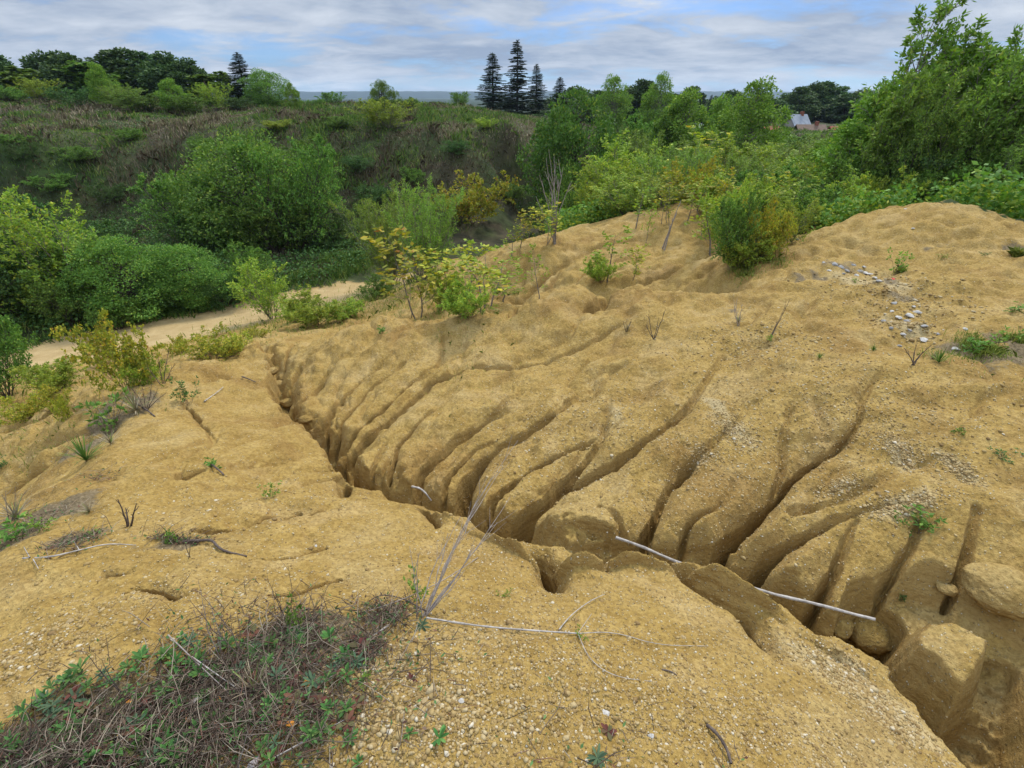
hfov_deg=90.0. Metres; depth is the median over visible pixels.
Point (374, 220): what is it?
willow bush
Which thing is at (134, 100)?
bush
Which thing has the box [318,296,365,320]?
bush
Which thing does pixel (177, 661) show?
rosette
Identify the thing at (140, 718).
rosette
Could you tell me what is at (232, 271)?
bush
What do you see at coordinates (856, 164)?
bush
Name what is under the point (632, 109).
tree
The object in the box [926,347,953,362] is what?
grass tuft
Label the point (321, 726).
rosette
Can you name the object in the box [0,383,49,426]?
shrub
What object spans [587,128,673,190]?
bush
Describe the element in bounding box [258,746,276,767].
rosette
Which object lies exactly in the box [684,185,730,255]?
bush
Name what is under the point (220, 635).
dead stalk
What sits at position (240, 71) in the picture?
spruce
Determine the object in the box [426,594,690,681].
fallen stalk
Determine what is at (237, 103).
bush
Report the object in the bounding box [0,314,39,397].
bush
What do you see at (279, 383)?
sand clod
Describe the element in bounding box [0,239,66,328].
bush
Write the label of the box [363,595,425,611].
fallen stalk
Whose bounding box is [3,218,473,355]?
verge grass
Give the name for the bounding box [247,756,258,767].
fallen leaf
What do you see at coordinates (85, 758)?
rosette
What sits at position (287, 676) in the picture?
rosette
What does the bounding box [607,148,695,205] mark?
bush
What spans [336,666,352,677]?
rosette
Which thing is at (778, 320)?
dead stalk
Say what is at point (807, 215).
bush
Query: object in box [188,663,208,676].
rosette
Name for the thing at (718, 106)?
tree
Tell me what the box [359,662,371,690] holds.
weed
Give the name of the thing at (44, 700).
rosette
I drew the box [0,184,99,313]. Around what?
shrub tree
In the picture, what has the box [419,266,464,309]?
bush
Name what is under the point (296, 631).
rosette
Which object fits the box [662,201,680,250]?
dead stalk
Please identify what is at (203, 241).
bush
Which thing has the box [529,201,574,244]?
sapling
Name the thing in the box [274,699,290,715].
rosette
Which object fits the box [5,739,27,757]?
rosette
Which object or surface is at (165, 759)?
rosette
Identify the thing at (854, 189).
bush
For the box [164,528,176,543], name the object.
weed
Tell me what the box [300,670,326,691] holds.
rosette
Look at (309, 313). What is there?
bush
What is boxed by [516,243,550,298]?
sapling
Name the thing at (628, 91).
tree
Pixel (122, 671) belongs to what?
rosette
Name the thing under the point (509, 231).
sapling
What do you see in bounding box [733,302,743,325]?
dead stalk
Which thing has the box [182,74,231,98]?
hilltop tree
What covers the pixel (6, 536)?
weed
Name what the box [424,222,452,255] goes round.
bush
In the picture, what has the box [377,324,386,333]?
weed
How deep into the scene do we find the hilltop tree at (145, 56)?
58.11 m
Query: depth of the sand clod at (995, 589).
2.83 m
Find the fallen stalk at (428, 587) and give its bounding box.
[367,557,477,611]
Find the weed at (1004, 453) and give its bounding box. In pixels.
[986,446,1023,462]
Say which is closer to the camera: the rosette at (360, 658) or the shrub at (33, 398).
the rosette at (360, 658)
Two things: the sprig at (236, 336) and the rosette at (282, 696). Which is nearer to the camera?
the rosette at (282, 696)
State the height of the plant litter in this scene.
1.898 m
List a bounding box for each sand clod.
[269,367,277,374]
[276,380,281,388]
[280,398,291,407]
[298,415,311,423]
[834,619,853,639]
[849,617,892,654]
[935,581,957,596]
[961,562,1023,620]
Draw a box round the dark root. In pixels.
[183,538,246,556]
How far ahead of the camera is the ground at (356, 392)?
4.08 m
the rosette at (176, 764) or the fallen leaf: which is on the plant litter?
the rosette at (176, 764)
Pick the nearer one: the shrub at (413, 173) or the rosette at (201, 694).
the rosette at (201, 694)
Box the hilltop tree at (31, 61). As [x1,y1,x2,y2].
[18,49,76,97]
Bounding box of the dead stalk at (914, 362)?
[904,344,929,364]
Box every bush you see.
[0,85,41,100]
[0,189,70,241]
[0,219,58,306]
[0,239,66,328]
[0,247,117,318]
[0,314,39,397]
[5,357,88,394]
[10,76,63,100]
[14,226,126,307]
[17,277,121,327]
[41,85,103,104]
[42,216,164,273]
[48,307,164,393]
[53,234,179,321]
[77,321,112,363]
[83,292,146,329]
[84,60,120,105]
[95,81,143,107]
[101,91,177,109]
[115,350,169,387]
[123,241,233,313]
[127,269,201,312]
[149,212,229,251]
[153,77,190,113]
[165,94,221,112]
[189,81,233,111]
[193,269,243,311]
[218,194,320,253]
[219,96,256,109]
[219,239,274,298]
[226,257,300,319]
[237,67,292,105]
[270,284,349,326]
[273,298,311,323]
[275,207,357,248]
[280,132,330,175]
[283,82,302,107]
[302,99,323,104]
[313,91,346,102]
[314,232,370,247]
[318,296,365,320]
[326,179,436,285]
[334,218,387,238]
[344,96,421,128]
[352,273,396,301]
[367,78,401,110]
[382,173,465,280]
[395,96,419,107]
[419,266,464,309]
[420,169,520,224]
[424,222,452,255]
[435,274,497,319]
[447,91,470,103]
[535,186,570,226]
[551,159,601,220]
[564,154,639,217]
[571,180,615,223]
[580,251,622,282]
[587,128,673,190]
[587,171,663,214]
[590,124,647,163]
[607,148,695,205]
[619,108,668,161]
[628,128,716,173]
[631,173,700,207]
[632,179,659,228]
[635,140,718,204]
[646,104,716,159]
[653,166,690,222]
[661,154,720,203]
[666,125,735,172]
[668,181,737,216]
[683,176,709,223]
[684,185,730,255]
[687,130,771,177]
[690,171,775,211]
[696,207,712,236]
[697,177,752,245]
[700,146,782,191]
[703,165,739,204]
[706,184,765,266]
[713,131,786,155]
[719,153,794,168]
[719,224,772,261]
[719,233,777,267]
[721,141,816,174]
[729,162,804,210]
[738,174,824,226]
[738,195,797,259]
[741,161,780,193]
[747,136,828,170]
[752,131,808,150]
[755,207,798,251]
[766,170,793,206]
[769,176,819,220]
[771,158,835,192]
[772,197,824,243]
[785,131,820,153]
[785,175,843,234]
[805,132,826,144]
[810,164,871,226]
[814,158,889,198]
[837,143,909,194]
[840,164,946,212]
[862,147,971,187]
[879,170,951,203]
[903,148,1003,200]
[934,163,1023,202]
[940,146,1023,188]
[965,125,1023,191]
[969,168,1022,193]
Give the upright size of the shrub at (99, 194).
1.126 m
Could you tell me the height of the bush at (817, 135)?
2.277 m
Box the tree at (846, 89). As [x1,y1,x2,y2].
[818,86,850,122]
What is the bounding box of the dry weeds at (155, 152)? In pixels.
[0,96,839,319]
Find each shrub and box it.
[0,133,38,144]
[0,141,41,159]
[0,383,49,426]
[8,384,73,421]
[19,173,80,192]
[46,145,104,162]
[82,182,127,202]
[108,127,142,140]
[172,321,248,360]
[182,136,210,151]
[260,119,290,129]
[316,116,362,127]
[338,155,375,171]
[352,180,393,205]
[398,165,425,184]
[439,139,470,154]
[473,116,497,127]
[499,182,531,200]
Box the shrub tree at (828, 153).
[806,89,898,189]
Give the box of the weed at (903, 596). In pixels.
[899,593,906,601]
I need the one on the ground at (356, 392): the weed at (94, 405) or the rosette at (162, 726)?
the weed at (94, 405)
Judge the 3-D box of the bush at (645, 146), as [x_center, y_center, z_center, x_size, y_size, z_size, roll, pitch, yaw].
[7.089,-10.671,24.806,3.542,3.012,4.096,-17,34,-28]
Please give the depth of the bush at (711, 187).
12.60 m
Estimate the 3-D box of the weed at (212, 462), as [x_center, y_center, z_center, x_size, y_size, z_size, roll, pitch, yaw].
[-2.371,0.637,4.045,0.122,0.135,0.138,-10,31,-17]
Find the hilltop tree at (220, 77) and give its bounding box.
[208,71,239,94]
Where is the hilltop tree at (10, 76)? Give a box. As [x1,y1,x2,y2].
[0,66,61,97]
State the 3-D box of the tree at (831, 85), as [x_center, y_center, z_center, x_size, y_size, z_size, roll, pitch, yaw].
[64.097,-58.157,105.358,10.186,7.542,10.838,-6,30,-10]
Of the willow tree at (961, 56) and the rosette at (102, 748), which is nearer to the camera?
the rosette at (102, 748)
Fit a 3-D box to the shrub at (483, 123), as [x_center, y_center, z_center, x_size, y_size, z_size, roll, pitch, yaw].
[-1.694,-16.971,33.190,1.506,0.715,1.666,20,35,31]
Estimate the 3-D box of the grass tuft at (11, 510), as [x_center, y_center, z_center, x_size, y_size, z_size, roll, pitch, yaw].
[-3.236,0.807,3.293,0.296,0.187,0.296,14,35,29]
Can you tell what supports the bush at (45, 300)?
on the ground at (356, 392)
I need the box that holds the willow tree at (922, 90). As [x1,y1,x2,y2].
[825,59,980,189]
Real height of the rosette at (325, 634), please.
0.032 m
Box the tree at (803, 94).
[782,86,822,119]
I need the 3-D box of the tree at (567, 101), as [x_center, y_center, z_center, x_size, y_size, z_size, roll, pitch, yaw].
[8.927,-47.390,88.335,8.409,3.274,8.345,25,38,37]
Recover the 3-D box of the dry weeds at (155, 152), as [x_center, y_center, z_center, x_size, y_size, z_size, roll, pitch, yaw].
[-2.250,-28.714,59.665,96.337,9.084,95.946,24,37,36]
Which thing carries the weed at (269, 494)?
on the ground at (356, 392)
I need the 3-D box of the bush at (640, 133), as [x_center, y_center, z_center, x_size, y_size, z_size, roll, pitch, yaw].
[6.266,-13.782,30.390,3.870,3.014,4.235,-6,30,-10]
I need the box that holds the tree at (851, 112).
[847,99,866,117]
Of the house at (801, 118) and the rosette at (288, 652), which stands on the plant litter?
the rosette at (288, 652)
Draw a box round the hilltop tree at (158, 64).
[134,50,191,97]
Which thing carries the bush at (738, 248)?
on the ground at (356, 392)
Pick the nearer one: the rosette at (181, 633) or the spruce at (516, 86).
the rosette at (181, 633)
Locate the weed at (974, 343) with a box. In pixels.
[961,336,996,352]
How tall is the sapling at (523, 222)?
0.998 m
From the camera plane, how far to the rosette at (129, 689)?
1.61 m
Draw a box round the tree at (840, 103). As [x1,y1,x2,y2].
[820,93,863,123]
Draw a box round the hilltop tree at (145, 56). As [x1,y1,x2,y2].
[115,49,159,98]
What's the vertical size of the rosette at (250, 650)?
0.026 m
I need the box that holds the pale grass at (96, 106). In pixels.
[0,97,831,229]
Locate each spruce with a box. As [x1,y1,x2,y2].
[219,52,264,101]
[474,52,509,111]
[492,39,543,114]
[520,64,549,115]
[547,77,568,112]
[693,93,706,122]
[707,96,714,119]
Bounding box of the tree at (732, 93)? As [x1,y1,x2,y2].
[713,89,744,110]
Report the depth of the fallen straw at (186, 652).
1.71 m
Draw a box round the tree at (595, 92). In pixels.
[591,90,616,105]
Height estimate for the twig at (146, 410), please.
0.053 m
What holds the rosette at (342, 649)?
on the plant litter
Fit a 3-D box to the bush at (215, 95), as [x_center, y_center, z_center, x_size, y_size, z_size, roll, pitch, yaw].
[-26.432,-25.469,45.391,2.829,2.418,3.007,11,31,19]
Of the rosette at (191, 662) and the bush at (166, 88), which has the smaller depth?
the rosette at (191, 662)
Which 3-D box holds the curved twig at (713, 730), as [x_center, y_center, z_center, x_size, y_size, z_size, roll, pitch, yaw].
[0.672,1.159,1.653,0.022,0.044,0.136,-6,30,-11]
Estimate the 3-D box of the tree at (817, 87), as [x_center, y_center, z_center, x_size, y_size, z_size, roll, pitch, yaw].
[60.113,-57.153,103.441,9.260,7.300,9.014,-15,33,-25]
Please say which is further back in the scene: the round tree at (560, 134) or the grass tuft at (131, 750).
the round tree at (560, 134)
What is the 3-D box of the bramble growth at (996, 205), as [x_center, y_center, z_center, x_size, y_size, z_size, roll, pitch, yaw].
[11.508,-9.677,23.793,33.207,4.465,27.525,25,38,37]
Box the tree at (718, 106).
[700,92,739,157]
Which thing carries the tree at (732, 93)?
on the ground at (356, 392)
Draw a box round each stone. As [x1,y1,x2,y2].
[421,697,427,703]
[602,709,609,715]
[920,337,927,341]
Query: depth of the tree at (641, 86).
73.82 m
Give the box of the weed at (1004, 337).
[990,325,1023,347]
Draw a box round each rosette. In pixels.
[3,733,21,749]
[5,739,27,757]
[7,698,37,718]
[20,712,33,725]
[30,688,50,708]
[35,688,55,704]
[36,694,63,711]
[37,706,62,723]
[39,744,64,757]
[42,679,55,689]
[47,720,61,736]
[51,671,71,686]
[55,674,69,690]
[56,668,86,688]
[56,720,70,734]
[59,685,87,709]
[62,655,90,675]
[62,684,81,699]
[63,703,77,718]
[63,715,87,729]
[73,701,94,716]
[74,669,86,681]
[76,749,100,765]
[78,677,94,691]
[94,743,109,755]
[95,666,113,681]
[95,676,116,687]
[100,736,112,745]
[105,740,124,753]
[107,696,123,708]
[114,669,124,680]
[117,659,135,669]
[120,685,134,694]
[120,713,146,733]
[121,751,138,766]
[122,725,142,741]
[125,724,154,746]
[128,664,139,672]
[131,644,150,663]
[131,708,152,726]
[133,685,153,706]
[140,744,162,764]
[148,722,173,738]
[152,683,174,699]
[153,647,174,664]
[154,674,173,702]
[154,738,178,767]
[155,729,174,756]
[156,644,171,659]
[158,743,187,764]
[165,651,184,677]
[167,749,186,767]
[168,695,183,715]
[175,631,187,647]
[178,630,200,650]
[182,653,200,668]
[186,716,203,738]
[188,648,207,670]
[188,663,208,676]
[189,640,200,653]
[193,688,208,701]
[195,698,207,710]
[202,711,221,726]
[208,664,224,674]
[216,632,238,644]
[218,637,235,655]
[231,728,246,740]
[235,660,245,674]
[239,671,256,692]
[241,623,261,640]
[244,645,263,658]
[255,734,271,756]
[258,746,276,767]
[259,652,273,671]
[260,696,273,709]
[260,707,271,720]
[263,633,278,652]
[266,663,289,684]
[266,731,283,752]
[266,744,286,765]
[270,690,282,703]
[274,674,297,691]
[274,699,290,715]
[274,713,288,725]
[278,694,288,704]
[280,674,293,689]
[280,686,291,701]
[283,690,305,711]
[286,648,298,661]
[287,633,305,645]
[290,625,306,638]
[294,712,307,721]
[299,719,317,743]
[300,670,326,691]
[308,719,332,736]
[309,694,326,712]
[320,626,336,643]
[320,671,335,684]
[320,699,338,718]
[325,662,337,673]
[332,653,350,663]
[334,698,354,717]
[335,644,349,665]
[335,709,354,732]
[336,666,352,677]
[337,662,352,685]
[342,727,358,747]
[349,652,366,670]
[350,637,369,654]
[351,695,366,709]
[352,634,366,642]
[352,753,362,767]
[402,726,417,739]
[406,672,417,683]
[414,617,430,631]
[430,724,448,749]
[586,742,609,767]
[601,723,616,740]
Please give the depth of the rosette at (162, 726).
1.51 m
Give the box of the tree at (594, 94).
[575,93,618,108]
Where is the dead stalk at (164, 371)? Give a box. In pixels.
[147,352,174,383]
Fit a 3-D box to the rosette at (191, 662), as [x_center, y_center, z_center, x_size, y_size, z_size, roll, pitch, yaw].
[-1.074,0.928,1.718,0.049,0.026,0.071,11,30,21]
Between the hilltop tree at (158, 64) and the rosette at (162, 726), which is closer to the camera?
the rosette at (162, 726)
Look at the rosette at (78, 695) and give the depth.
1.56 m
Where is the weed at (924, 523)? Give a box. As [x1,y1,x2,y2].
[902,503,947,536]
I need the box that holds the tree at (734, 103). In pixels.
[728,97,762,122]
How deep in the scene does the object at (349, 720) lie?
1.51 m
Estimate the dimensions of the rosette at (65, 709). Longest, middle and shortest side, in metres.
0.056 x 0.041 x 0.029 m
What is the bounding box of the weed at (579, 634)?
[575,624,588,640]
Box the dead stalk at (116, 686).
[87,653,121,692]
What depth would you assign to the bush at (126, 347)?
6.30 m
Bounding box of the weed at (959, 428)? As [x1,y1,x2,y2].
[950,425,965,434]
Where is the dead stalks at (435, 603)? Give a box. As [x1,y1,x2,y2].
[409,436,517,618]
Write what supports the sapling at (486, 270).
on the ground at (356, 392)
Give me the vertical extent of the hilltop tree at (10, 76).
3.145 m
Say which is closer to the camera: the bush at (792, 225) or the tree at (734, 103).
the bush at (792, 225)
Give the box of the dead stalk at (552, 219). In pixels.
[536,149,571,244]
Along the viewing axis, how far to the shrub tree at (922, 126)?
11.90 m
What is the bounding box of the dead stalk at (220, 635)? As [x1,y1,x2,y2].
[190,599,245,658]
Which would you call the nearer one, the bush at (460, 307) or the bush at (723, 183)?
the bush at (460, 307)
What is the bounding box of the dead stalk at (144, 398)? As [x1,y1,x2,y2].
[120,384,163,409]
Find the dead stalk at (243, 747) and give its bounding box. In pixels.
[237,726,253,767]
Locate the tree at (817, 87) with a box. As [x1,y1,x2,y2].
[797,80,829,120]
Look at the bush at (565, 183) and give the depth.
22.73 m
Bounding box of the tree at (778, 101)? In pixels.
[760,98,798,123]
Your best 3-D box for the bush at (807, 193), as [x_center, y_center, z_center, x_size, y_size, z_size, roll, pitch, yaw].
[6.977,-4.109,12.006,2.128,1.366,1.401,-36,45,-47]
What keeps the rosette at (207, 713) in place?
on the plant litter
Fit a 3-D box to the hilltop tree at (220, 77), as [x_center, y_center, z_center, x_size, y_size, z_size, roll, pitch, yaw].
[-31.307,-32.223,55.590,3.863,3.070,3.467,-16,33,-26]
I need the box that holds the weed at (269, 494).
[257,480,280,499]
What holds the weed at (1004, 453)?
on the ground at (356, 392)
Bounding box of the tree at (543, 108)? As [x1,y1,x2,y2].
[531,99,553,113]
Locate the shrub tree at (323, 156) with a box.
[215,133,346,251]
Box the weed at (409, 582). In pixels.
[403,564,429,601]
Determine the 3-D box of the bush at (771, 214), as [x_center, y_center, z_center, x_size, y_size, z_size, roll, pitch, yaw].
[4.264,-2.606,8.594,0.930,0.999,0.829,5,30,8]
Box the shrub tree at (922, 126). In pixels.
[859,95,995,188]
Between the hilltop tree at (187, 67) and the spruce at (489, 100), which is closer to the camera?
the hilltop tree at (187, 67)
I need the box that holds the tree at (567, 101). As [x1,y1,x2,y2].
[544,99,581,111]
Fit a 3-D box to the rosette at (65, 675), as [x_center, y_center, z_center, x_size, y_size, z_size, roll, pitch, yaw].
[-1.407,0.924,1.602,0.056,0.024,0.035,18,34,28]
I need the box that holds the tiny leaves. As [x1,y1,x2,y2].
[0,380,747,767]
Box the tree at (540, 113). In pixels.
[532,106,581,118]
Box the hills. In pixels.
[98,90,854,97]
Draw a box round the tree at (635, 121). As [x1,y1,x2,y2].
[626,105,661,123]
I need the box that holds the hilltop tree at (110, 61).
[84,47,155,96]
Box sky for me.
[0,0,1023,91]
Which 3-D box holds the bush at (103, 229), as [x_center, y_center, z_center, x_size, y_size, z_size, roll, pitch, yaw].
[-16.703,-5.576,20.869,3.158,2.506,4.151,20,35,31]
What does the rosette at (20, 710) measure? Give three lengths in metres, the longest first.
0.071 x 0.049 x 0.026 m
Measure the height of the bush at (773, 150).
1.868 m
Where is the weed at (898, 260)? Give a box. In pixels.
[886,247,914,274]
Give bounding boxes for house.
[780,111,810,127]
[794,121,827,130]
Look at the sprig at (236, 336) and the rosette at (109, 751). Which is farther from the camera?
the sprig at (236, 336)
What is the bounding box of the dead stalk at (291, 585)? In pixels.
[282,562,298,610]
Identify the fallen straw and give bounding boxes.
[168,634,231,695]
[192,656,240,690]
[255,720,343,767]
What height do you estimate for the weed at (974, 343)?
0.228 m
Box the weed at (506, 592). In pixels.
[496,587,512,596]
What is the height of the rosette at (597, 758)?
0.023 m
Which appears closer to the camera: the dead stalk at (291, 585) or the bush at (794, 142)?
the dead stalk at (291, 585)
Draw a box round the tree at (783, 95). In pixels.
[774,92,807,115]
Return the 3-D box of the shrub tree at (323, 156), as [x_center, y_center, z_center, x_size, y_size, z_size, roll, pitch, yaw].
[-10.988,-9.129,24.819,6.178,5.551,5.236,-6,30,-11]
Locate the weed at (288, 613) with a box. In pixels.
[284,591,306,627]
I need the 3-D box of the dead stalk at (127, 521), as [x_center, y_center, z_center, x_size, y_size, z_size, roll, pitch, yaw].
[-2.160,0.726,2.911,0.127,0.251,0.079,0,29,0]
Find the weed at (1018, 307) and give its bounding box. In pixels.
[1002,301,1023,311]
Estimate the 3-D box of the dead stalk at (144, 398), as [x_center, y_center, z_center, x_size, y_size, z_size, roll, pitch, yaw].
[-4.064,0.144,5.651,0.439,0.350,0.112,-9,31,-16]
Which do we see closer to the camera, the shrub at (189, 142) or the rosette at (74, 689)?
the rosette at (74, 689)
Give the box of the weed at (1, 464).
[0,455,8,468]
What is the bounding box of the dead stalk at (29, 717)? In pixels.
[16,689,37,745]
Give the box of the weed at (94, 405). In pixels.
[74,386,128,433]
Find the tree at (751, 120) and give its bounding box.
[707,75,794,153]
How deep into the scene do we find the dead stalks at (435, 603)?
2.07 m
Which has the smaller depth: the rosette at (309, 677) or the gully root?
the rosette at (309, 677)
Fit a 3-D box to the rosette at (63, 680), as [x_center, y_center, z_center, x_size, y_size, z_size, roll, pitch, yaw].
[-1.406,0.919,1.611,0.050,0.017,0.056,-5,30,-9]
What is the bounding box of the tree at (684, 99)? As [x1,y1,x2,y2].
[652,85,717,159]
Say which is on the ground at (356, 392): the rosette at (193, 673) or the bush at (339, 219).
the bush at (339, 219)
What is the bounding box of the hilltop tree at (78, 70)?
[51,60,129,94]
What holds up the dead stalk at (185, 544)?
on the ground at (356, 392)
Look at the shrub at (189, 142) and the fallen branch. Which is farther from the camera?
the shrub at (189, 142)
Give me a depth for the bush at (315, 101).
52.23 m
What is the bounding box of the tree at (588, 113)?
[572,108,603,123]
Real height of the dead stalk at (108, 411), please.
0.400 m
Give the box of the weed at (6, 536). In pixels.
[0,511,34,548]
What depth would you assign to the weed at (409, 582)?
2.12 m
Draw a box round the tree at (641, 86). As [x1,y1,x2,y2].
[619,78,663,119]
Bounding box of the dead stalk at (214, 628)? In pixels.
[198,581,223,661]
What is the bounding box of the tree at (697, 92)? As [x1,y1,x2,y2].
[684,86,708,107]
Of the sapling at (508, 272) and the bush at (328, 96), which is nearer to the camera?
the sapling at (508, 272)
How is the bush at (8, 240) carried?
on the ground at (356, 392)
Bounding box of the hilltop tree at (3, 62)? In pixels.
[0,54,37,97]
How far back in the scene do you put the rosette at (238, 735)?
1.49 m
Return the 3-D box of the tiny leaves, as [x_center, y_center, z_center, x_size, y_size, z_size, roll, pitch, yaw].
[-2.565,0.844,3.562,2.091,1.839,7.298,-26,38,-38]
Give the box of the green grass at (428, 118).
[0,98,840,333]
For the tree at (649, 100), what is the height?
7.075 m
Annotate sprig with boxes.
[46,393,72,421]
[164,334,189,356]
[208,329,252,355]
[238,323,270,338]
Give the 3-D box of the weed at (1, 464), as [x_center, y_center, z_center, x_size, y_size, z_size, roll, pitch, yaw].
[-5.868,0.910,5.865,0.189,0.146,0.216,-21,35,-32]
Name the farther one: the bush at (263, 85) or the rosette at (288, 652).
the bush at (263, 85)
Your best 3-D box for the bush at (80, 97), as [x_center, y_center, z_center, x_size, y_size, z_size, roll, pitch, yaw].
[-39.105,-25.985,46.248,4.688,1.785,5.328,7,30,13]
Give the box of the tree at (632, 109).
[623,103,638,121]
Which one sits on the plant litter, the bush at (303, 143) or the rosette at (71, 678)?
the rosette at (71, 678)
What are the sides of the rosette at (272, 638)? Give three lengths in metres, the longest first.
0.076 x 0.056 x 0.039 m
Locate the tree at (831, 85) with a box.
[810,80,844,120]
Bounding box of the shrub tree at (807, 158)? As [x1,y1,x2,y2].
[784,123,855,183]
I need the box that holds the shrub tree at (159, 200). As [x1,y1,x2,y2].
[122,159,252,245]
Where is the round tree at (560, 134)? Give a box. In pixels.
[516,86,625,210]
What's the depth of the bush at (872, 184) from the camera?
11.95 m
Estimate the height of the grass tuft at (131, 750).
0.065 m
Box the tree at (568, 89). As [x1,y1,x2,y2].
[547,84,591,104]
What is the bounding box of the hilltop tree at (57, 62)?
[31,50,90,98]
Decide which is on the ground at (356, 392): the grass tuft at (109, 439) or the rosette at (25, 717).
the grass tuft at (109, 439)
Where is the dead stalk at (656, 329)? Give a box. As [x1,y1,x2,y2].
[646,309,665,338]
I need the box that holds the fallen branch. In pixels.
[615,536,875,620]
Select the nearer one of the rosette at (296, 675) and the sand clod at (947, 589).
the rosette at (296, 675)
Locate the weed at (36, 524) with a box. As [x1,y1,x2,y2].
[22,512,57,532]
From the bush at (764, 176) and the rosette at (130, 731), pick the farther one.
the bush at (764, 176)
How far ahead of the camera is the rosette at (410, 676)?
1.66 m
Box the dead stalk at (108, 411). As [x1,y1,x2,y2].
[85,394,123,421]
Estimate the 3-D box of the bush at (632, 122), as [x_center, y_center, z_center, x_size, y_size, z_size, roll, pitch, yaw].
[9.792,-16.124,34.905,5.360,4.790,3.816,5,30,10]
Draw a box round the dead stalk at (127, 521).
[115,499,138,526]
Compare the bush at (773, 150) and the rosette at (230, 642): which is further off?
the bush at (773, 150)
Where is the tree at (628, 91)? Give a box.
[624,84,635,95]
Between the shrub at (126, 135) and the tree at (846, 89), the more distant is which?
the tree at (846, 89)
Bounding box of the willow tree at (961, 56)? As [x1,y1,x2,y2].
[824,0,1022,161]
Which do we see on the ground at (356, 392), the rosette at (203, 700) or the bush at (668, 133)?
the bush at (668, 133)
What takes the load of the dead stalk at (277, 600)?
on the ground at (356, 392)
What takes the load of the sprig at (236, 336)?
on the ground at (356, 392)
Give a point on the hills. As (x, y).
(406, 94)
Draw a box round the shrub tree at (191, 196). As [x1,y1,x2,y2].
[158,126,329,248]
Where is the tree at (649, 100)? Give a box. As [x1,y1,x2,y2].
[638,70,676,130]
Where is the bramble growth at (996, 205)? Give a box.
[545,145,1023,232]
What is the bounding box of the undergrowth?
[12,179,545,336]
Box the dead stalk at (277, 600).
[265,576,284,617]
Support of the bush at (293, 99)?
on the ground at (356, 392)
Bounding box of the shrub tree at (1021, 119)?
[967,98,1023,181]
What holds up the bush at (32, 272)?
on the ground at (356, 392)
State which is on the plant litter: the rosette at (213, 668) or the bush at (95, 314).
the rosette at (213, 668)
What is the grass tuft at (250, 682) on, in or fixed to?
on the ground at (356, 392)
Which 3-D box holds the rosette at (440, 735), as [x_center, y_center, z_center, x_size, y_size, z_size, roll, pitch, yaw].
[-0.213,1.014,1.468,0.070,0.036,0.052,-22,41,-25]
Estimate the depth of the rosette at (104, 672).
1.63 m
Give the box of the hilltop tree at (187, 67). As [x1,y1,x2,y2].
[156,56,211,100]
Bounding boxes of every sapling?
[361,224,438,318]
[409,248,464,300]
[442,244,510,312]
[455,238,505,293]
[476,251,520,306]
[483,264,523,302]
[501,224,521,254]
[513,208,540,247]
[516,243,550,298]
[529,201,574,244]
[590,224,633,281]
[627,243,650,280]
[641,206,656,240]
[652,201,673,223]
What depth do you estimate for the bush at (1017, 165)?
11.24 m
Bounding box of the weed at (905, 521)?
[893,510,911,525]
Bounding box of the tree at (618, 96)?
[591,73,633,128]
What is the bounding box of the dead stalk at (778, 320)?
[770,300,789,337]
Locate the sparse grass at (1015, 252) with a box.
[0,244,1023,483]
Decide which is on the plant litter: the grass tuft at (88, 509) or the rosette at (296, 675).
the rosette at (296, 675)
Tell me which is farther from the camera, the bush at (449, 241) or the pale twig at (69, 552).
the bush at (449, 241)
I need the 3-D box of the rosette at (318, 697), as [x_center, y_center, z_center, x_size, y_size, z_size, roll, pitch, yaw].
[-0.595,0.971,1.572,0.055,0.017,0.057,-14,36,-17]
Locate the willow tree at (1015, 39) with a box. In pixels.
[952,23,1023,139]
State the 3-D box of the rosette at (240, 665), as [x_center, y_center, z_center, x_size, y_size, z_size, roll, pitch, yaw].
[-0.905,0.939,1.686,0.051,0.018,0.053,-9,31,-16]
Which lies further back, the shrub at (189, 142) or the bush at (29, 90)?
the bush at (29, 90)
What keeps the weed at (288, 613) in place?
on the ground at (356, 392)
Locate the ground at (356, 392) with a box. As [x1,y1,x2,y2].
[0,98,1023,767]
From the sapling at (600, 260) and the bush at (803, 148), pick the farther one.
the bush at (803, 148)
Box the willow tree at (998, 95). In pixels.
[905,46,1023,175]
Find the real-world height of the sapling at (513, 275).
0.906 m
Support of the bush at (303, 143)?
on the ground at (356, 392)
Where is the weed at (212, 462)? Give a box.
[204,457,221,467]
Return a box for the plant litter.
[0,382,738,767]
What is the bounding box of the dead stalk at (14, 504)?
[3,486,33,519]
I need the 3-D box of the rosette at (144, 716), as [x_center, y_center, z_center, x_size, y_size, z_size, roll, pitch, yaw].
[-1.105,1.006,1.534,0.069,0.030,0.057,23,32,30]
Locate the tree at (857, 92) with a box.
[851,89,873,96]
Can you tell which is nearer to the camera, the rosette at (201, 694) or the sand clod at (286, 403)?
the rosette at (201, 694)
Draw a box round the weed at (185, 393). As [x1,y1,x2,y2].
[169,376,200,404]
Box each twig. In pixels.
[22,542,135,568]
[136,403,155,416]
[210,464,223,474]
[706,723,731,763]
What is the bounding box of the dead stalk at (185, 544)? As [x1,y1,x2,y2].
[181,527,191,558]
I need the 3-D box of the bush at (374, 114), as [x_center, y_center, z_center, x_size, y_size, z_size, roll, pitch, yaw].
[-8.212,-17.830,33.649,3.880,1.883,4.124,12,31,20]
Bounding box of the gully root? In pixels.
[411,485,431,500]
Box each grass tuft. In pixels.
[0,494,41,520]
[60,434,104,465]
[74,499,95,513]
[93,429,120,444]
[109,385,155,418]
[118,741,142,763]
[217,658,272,704]
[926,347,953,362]
[927,347,940,357]
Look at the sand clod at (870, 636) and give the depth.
3.17 m
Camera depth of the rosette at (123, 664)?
1.68 m

